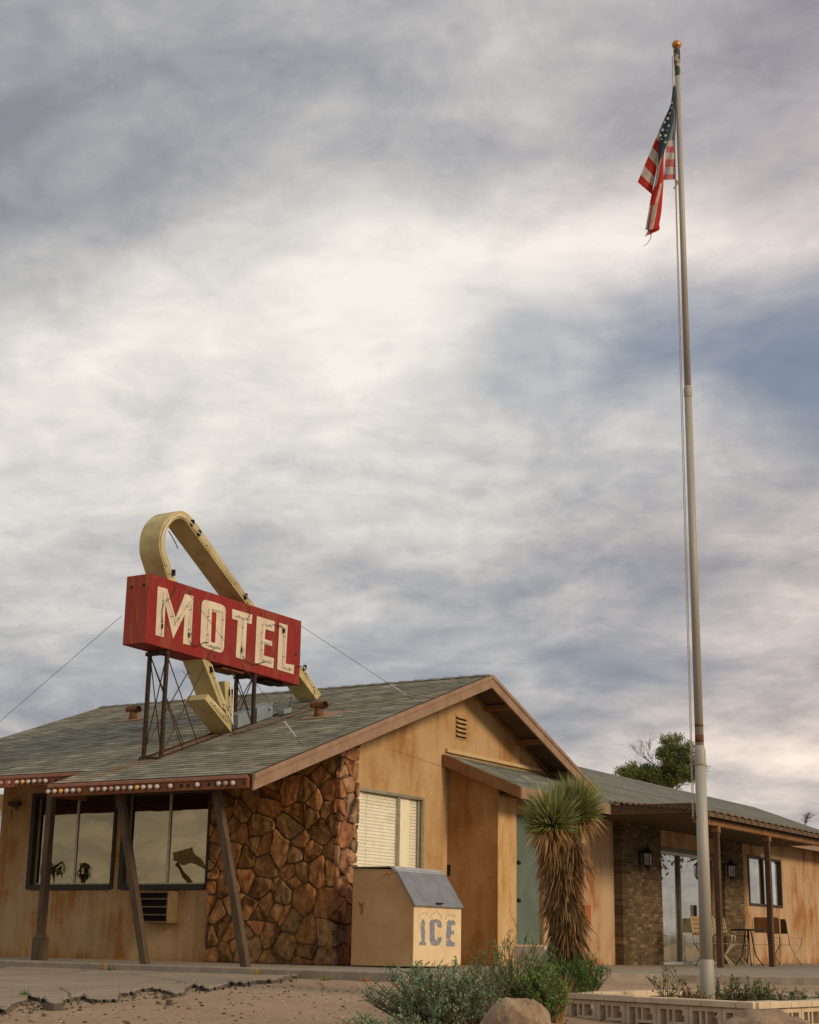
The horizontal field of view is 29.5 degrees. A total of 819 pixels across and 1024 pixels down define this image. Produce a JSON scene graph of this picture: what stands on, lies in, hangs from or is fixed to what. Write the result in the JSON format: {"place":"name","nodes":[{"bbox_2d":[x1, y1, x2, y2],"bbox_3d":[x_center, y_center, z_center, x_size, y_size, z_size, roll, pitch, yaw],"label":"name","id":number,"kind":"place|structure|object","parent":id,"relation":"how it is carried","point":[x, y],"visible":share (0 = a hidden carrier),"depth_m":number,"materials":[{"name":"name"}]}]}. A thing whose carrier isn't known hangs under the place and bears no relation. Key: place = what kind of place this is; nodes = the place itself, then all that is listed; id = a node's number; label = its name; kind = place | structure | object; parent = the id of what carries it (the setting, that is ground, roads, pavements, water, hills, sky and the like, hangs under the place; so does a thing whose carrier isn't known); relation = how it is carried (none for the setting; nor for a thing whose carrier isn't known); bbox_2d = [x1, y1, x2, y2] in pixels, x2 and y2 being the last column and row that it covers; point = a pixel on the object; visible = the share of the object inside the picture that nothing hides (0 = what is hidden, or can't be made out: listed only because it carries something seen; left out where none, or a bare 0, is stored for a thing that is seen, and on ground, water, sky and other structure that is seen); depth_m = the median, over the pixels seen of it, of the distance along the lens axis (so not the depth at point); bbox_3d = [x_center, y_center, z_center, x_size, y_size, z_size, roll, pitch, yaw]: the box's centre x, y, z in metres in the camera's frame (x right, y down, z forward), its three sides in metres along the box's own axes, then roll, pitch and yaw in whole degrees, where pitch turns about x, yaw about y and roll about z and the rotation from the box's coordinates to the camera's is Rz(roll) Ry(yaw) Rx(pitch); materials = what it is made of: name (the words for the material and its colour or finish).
{"place":"outdoors","nodes":[
{"label":"outdoors","id":0,"kind":"place"},
{"bbox_2d":[0,794,3,829],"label":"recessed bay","id":1,"kind":"object","parent":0,"point":[1,800],"depth_m":29.29,"materials":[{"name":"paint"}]},
{"bbox_2d":[0,966,299,1014],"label":"asphalt","id":2,"kind":"structure","parent":0,"point":[62,985],"depth_m":17.39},
{"bbox_2d":[18,989,29,994],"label":"green weed","id":3,"kind":"object","parent":2,"relation":"on","point":[24,993],"visible":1,"depth_m":15.19,"materials":[{"name":"green plant"}]},
{"bbox_2d":[0,979,292,1015],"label":"asphalt rubble","id":4,"kind":"object","parent":2,"relation":"on","point":[93,1002],"visible":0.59,"depth_m":15.24,"materials":[{"name":"black asphalt"}]},
{"bbox_2d":[251,966,263,974],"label":"dry weed","id":5,"kind":"object","parent":2,"relation":"on","point":[258,971],"visible":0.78,"depth_m":18.93,"materials":[{"name":"beige plant"}]},
{"bbox_2d":[0,979,818,1023],"bbox_3d":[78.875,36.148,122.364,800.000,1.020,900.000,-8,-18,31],"label":"ground","id":6,"kind":"structure","parent":0,"point":[210,1011],"depth_m":14.70,"materials":[{"name":"beige sand"}]},
{"bbox_2d":[45,1001,63,1010],"bbox_3d":[-3.219,4.501,14.109,0.183,0.111,0.129,-8,-18,31],"label":"asphalt chunk","id":7,"kind":"object","parent":6,"relation":"on","point":[54,1005],"visible":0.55,"depth_m":14.06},
{"bbox_2d":[166,999,172,1005],"bbox_3d":[-2.253,4.625,14.605,0.087,0.092,0.060,-8,-18,31],"label":"asphalt chunk","id":8,"kind":"object","parent":6,"relation":"on","point":[169,1002],"visible":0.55,"depth_m":14.59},
{"bbox_2d":[1,982,615,1023],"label":"pebbles","id":9,"kind":"object","parent":6,"relation":"on","point":[164,998],"visible":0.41,"depth_m":14.65,"materials":[{"name":"gravel"}]},
{"bbox_2d":[315,973,333,980],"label":"green weed","id":10,"kind":"object","parent":6,"relation":"on","point":[326,978],"visible":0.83,"depth_m":18.29,"materials":[{"name":"green plant"}]},
{"bbox_2d":[361,975,370,981],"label":"dry weed","id":11,"kind":"object","parent":6,"relation":"on","point":[365,979],"visible":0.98,"depth_m":18.04,"materials":[{"name":"orange plant"}]},
{"bbox_2d":[336,1010,440,1023],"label":"sage bush","id":12,"kind":"object","parent":6,"relation":"on","point":[367,1020],"visible":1,"depth_m":11.72,"materials":[{"name":"green plant"}]},
{"bbox_2d":[0,674,818,966],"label":"motel building","id":13,"kind":"structure","parent":6,"relation":"on","point":[256,845],"depth_m":24.81,"materials":[{"name":"brown wood"}]},
{"bbox_2d":[8,801,21,818],"bbox_3d":[-6.646,5.005,26.061,0.220,0.292,0.133,-8,-18,31],"label":"wall sconce","id":14,"kind":"object","parent":13,"relation":"attached to","point":[12,805],"depth_m":26.04,"materials":[{"name":"paint"}]},
{"bbox_2d":[25,793,117,889],"bbox_3d":[-5.440,5.379,25.384,1.895,1.562,0.295,-8,-18,31],"label":"window","id":15,"kind":"structure","parent":13,"relation":"in","point":[84,839],"depth_m":25.32,"materials":[{"name":"glass"}]},
{"bbox_2d":[116,705,151,721],"bbox_3d":[-4.941,3.638,27.933,0.520,0.294,0.400,-8,-18,31],"label":"roof vent","id":16,"kind":"object","parent":13,"relation":"on","point":[133,711],"visible":0.98,"depth_m":27.85,"materials":[{"name":"orange metal"}]},
{"bbox_2d":[140,891,179,922],"bbox_3d":[-3.875,6.077,23.889,0.640,0.471,0.305,-8,-18,31],"label":"air conditioner","id":17,"kind":"object","parent":13,"relation":"attached to","point":[160,906],"visible":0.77,"depth_m":23.78,"materials":[{"name":"metal"}]},
{"bbox_2d":[117,790,211,889],"bbox_3d":[-3.765,5.142,24.375,1.815,1.547,0.295,-8,-18,31],"label":"window","id":18,"kind":"structure","parent":13,"relation":"in","point":[171,841],"depth_m":24.32,"materials":[{"name":"glass"}]},
{"bbox_2d":[3,511,411,759],"bbox_3d":[-3.874,2.531,25.990,4.475,3.836,8.966,13,-20,-38],"label":"motel sign","id":19,"kind":"object","parent":13,"relation":"on","point":[230,628],"visible":1,"depth_m":24.11,"materials":[{"name":"red metal"}]},
{"bbox_2d":[231,702,272,728],"bbox_3d":[-2.567,3.274,24.957,0.310,0.524,0.840,-8,-18,31],"label":"transformer housing","id":20,"kind":"object","parent":13,"relation":"on","point":[263,711],"visible":0.88,"depth_m":24.90,"materials":[{"name":"grey metal"}]},
{"bbox_2d":[232,703,332,734],"bbox_3d":[-1.985,3.281,24.731,2.128,0.756,0.331,13,-20,-38],"label":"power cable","id":21,"kind":"object","parent":13,"relation":"on","point":[274,722],"visible":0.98,"depth_m":24.46,"materials":[{"name":"black rubber"}]},
{"bbox_2d":[278,708,291,715],"bbox_3d":[-2.028,3.252,25.301,0.120,0.150,0.200,-8,-18,31],"label":"junction box","id":22,"kind":"object","parent":13,"relation":"on","point":[285,710],"visible":0.98,"depth_m":25.24,"materials":[{"name":"grey metal"}]},
{"bbox_2d":[299,701,340,719],"bbox_3d":[-1.409,3.140,24.519,0.520,0.294,0.400,-8,-18,31],"label":"roof vent","id":23,"kind":"object","parent":13,"relation":"on","point":[319,706],"visible":0.98,"depth_m":24.44,"materials":[{"name":"orange metal"}]},
{"bbox_2d":[353,787,424,868],"bbox_3d":[-0.372,4.977,23.887,0.124,1.325,2.100,-8,-18,31],"label":"window","id":24,"kind":"structure","parent":13,"relation":"in","point":[390,831],"depth_m":24.05,"materials":[{"name":"metal"}]},
{"bbox_2d":[447,865,450,875],"bbox_3d":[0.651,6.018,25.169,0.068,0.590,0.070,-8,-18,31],"label":"meter box","id":25,"kind":"object","parent":13,"relation":"attached to","point":[448,870],"visible":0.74,"depth_m":25.19,"materials":[{"name":"black metal"}]},
{"bbox_2d":[516,814,539,944],"bbox_3d":[1.954,6.068,25.638,0.138,2.070,0.950,-8,-18,31],"label":"entry door","id":26,"kind":"structure","parent":13,"relation":"in","point":[528,906],"depth_m":25.65,"materials":[{"name":"teal metal"}]},
{"bbox_2d":[583,905,590,924],"bbox_3d":[3.072,7.032,27.090,0.088,0.340,0.260,-8,-18,31],"label":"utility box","id":27,"kind":"object","parent":13,"relation":"attached to","point":[587,908],"visible":0.26,"depth_m":27.10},
{"bbox_2d":[639,845,652,870],"bbox_3d":[4.428,6.450,28.982,0.222,0.470,0.273,12,-19,-34],"label":"wall lantern","id":28,"kind":"object","parent":13,"relation":"attached to","point":[646,863],"depth_m":28.93,"materials":[{"name":"black metal"}]},
{"bbox_2d":[661,846,716,964],"bbox_3d":[5.519,7.904,31.096,0.120,2.215,3.200,-8,-18,31],"label":"sliding door","id":29,"kind":"structure","parent":13,"relation":"in","point":[679,874],"depth_m":30.92,"materials":[{"name":"glass"}]},
{"bbox_2d":[724,858,736,880],"bbox_3d":[6.737,7.500,32.565,0.222,0.470,0.273,12,-19,-34],"label":"wall lantern","id":30,"kind":"object","parent":13,"relation":"attached to","point":[731,864],"depth_m":32.52,"materials":[{"name":"black metal"}]},
{"bbox_2d":[747,855,782,907],"bbox_3d":[8.019,8.371,35.142,0.100,1.090,2.216,-8,-18,31],"label":"window","id":31,"kind":"structure","parent":13,"relation":"in","point":[756,864],"depth_m":35.02,"materials":[{"name":"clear glass"}]},
{"bbox_2d":[356,956,502,1023],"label":"sage bush","id":32,"kind":"object","parent":6,"relation":"on","point":[430,1004],"visible":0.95,"depth_m":12.47,"materials":[{"name":"green plant"}]},
{"bbox_2d":[446,949,519,1023],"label":"broom bush","id":33,"kind":"object","parent":6,"relation":"on","point":[497,996],"visible":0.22,"depth_m":13.02,"materials":[{"name":"green plant"}]},
{"bbox_2d":[446,909,559,1001],"bbox_3d":[0.906,4.006,13.603,0.940,1.032,0.878,9,-17,-26],"label":"broom bush","id":34,"kind":"object","parent":6,"relation":"on","point":[505,974],"visible":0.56,"depth_m":13.57,"materials":[{"name":"green plant"}]},
{"bbox_2d":[480,997,550,1023],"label":"boulder","id":35,"kind":"object","parent":6,"relation":"on","point":[506,1010],"visible":1,"depth_m":10.68,"materials":[{"name":"beige stone"}]},
{"bbox_2d":[506,958,575,1022],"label":"green bush","id":36,"kind":"object","parent":6,"relation":"on","point":[548,997],"visible":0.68,"depth_m":13.30,"materials":[{"name":"green plant"}]},
{"bbox_2d":[519,768,609,990],"bbox_3d":[1.552,3.841,15.293,0.864,2.671,1.201,-8,-18,31],"label":"yucca tree","id":37,"kind":"object","parent":6,"relation":"on","point":[571,812],"visible":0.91,"depth_m":15.25,"materials":[{"name":"green plant"}]},
{"bbox_2d":[527,942,601,992],"bbox_3d":[1.501,4.508,15.030,0.740,0.690,0.746,-8,-18,31],"label":"green bush","id":38,"kind":"object","parent":6,"relation":"on","point":[578,970],"visible":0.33,"depth_m":14.95,"materials":[{"name":"green plant"}]},
{"bbox_2d":[551,974,583,1022],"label":"dry grass","id":39,"kind":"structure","parent":6,"relation":"on","point":[559,1019],"depth_m":13.88,"materials":[{"name":"beige plant"}]},
{"bbox_2d":[584,952,611,990],"bbox_3d":[1.813,4.800,15.989,0.506,0.544,0.523,-8,-18,31],"label":"green bush","id":40,"kind":"object","parent":6,"relation":"on","point":[595,981],"visible":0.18,"depth_m":15.91,"materials":[{"name":"green plant"}]},
{"bbox_2d":[628,732,655,767],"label":"bare tree","id":41,"kind":"object","parent":6,"relation":"on","point":[643,748],"visible":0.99,"depth_m":63.16,"materials":[{"name":"brown plant"}]},
{"bbox_2d":[576,1007,717,1023],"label":"planter soil","id":42,"kind":"structure","parent":6,"relation":"on","point":[715,1020],"depth_m":13.95,"materials":[{"name":"brown soil"}]},
{"bbox_2d":[645,966,683,997],"bbox_3d":[2.523,4.668,15.243,0.324,0.424,0.300,5,-16,-14],"label":"planter weed","id":43,"kind":"object","parent":42,"relation":"on","point":[670,995],"visible":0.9,"depth_m":15.28,"materials":[{"name":"green plant"}]},
{"bbox_2d":[677,979,699,998],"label":"planter weed","id":44,"kind":"object","parent":42,"relation":"on","point":[683,994],"visible":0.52,"depth_m":14.63,"materials":[{"name":"green plant"}]},
{"bbox_2d":[672,40,715,1012],"bbox_3d":[2.775,-0.194,15.298,0.132,10.073,0.132,-14,-21,43],"label":"flagpole","id":45,"kind":"object","parent":42,"relation":"on","point":[707,982],"visible":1,"depth_m":14.95,"materials":[{"name":"metal"}]},
{"bbox_2d":[638,85,677,245],"bbox_3d":[2.612,-3.640,16.145,0.462,1.913,0.204,3,-16,-8],"label":"american flag","id":46,"kind":"object","parent":45,"relation":"hanging from","point":[664,139],"visible":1,"depth_m":16.15,"materials":[{"name":"fabric"}]},
{"bbox_2d":[694,991,727,1015],"bbox_3d":[2.644,4.343,13.683,0.338,0.229,0.317,-4,-16,16],"label":"planter weed","id":47,"kind":"object","parent":42,"relation":"on","point":[721,998],"visible":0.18,"depth_m":13.71,"materials":[{"name":"green plant"}]},
{"bbox_2d":[714,973,738,1000],"bbox_3d":[2.865,4.428,14.263,0.330,0.379,0.337,-8,-18,31],"label":"planter weed","id":48,"kind":"object","parent":42,"relation":"on","point":[718,993],"visible":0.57,"depth_m":14.21,"materials":[{"name":"green plant"}]},
{"bbox_2d":[720,974,754,1000],"bbox_3d":[3.020,4.464,14.383,0.316,0.378,0.380,14,-20,-40],"label":"planter weed","id":49,"kind":"object","parent":42,"relation":"on","point":[740,995],"visible":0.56,"depth_m":14.35,"materials":[{"name":"green plant"}]},
{"bbox_2d":[736,976,779,1000],"bbox_3d":[3.188,4.417,14.188,0.390,0.370,0.376,3,-16,-7],"label":"planter weed","id":50,"kind":"object","parent":42,"relation":"on","point":[760,994],"visible":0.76,"depth_m":14.16,"materials":[{"name":"green plant"}]},
{"bbox_2d":[762,988,800,1000],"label":"planter weed","id":51,"kind":"object","parent":42,"relation":"on","point":[781,997],"visible":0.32,"depth_m":14.43,"materials":[{"name":"green plant"}]},
{"bbox_2d":[790,986,818,999],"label":"planter weed","id":52,"kind":"object","parent":42,"relation":"on","point":[804,997],"visible":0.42,"depth_m":14.66,"materials":[{"name":"green plant"}]},
{"bbox_2d":[612,731,711,789],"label":"pine tree","id":53,"kind":"object","parent":6,"relation":"on","point":[673,770],"visible":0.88,"depth_m":61.67,"materials":[{"name":"green plant"}]},
{"bbox_2d":[564,990,818,1023],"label":"block planter","id":54,"kind":"object","parent":6,"relation":"on","point":[640,1004],"visible":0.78,"depth_m":13.80,"materials":[{"name":"concrete"}]},
{"bbox_2d":[722,1009,810,1023],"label":"boulder","id":55,"kind":"object","parent":6,"relation":"on","point":[765,1016],"visible":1,"depth_m":10.80,"materials":[{"name":"beige stone"}]},
{"bbox_2d":[801,812,814,824],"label":"bare tree","id":56,"kind":"object","parent":6,"relation":"on","point":[807,817],"visible":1,"depth_m":52.04,"materials":[{"name":"brown plant"}]},
{"bbox_2d":[0,956,818,985],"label":"sidewalk","id":57,"kind":"structure","parent":0,"point":[796,974],"depth_m":20.32,"materials":[{"name":"concrete"}]},
{"bbox_2d":[351,866,463,966],"bbox_3d":[-0.027,5.713,21.926,1.070,1.334,1.350,-8,-18,31],"label":"ice chest","id":58,"kind":"object","parent":57,"relation":"on","point":[401,916],"visible":0.96,"depth_m":21.50,"materials":[{"name":"paint"}]},
{"bbox_2d":[600,801,818,967],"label":"porch canopy","id":59,"kind":"object","parent":57,"relation":"on","point":[674,817],"visible":0.94,"depth_m":28.47,"materials":[{"name":"paint"}]},
{"bbox_2d":[690,915,732,966],"bbox_3d":[5.582,7.957,28.707,0.548,0.961,0.572,9,-17,-27],"label":"patio chair","id":60,"kind":"object","parent":57,"relation":"on","point":[695,921],"visible":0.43,"depth_m":28.88,"materials":[{"name":"beige wood"}]},
{"bbox_2d":[712,918,748,965],"bbox_3d":[6.253,8.410,30.305,0.572,0.961,0.548,-12,-20,40],"label":"patio chair","id":61,"kind":"object","parent":57,"relation":"on","point":[725,931],"visible":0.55,"depth_m":30.42,"materials":[{"name":"beige metal"}]},
{"bbox_2d":[730,929,765,965],"bbox_3d":[6.603,8.498,30.230,0.680,0.736,0.680,-8,-18,31],"label":"bistro table","id":62,"kind":"object","parent":57,"relation":"on","point":[748,947],"visible":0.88,"depth_m":30.20,"materials":[{"name":"black metal"}]},
{"bbox_2d":[752,917,781,965],"bbox_3d":[7.187,8.669,31.239,0.548,0.989,0.575,-2,-16,12],"label":"patio chair","id":63,"kind":"object","parent":57,"relation":"on","point":[759,922],"visible":0.72,"depth_m":31.10,"materials":[{"name":"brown wood"}]},
{"bbox_2d":[766,919,801,964],"bbox_3d":[7.926,9.134,32.875,0.575,0.989,0.548,15,-21,-41],"label":"patio chair","id":64,"kind":"object","parent":57,"relation":"on","point":[783,927],"visible":0.54,"depth_m":32.68,"materials":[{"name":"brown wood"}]},
{"bbox_2d":[0,0,818,829],"label":"sky","id":65,"kind":"structure","parent":0,"point":[370,296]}
]}

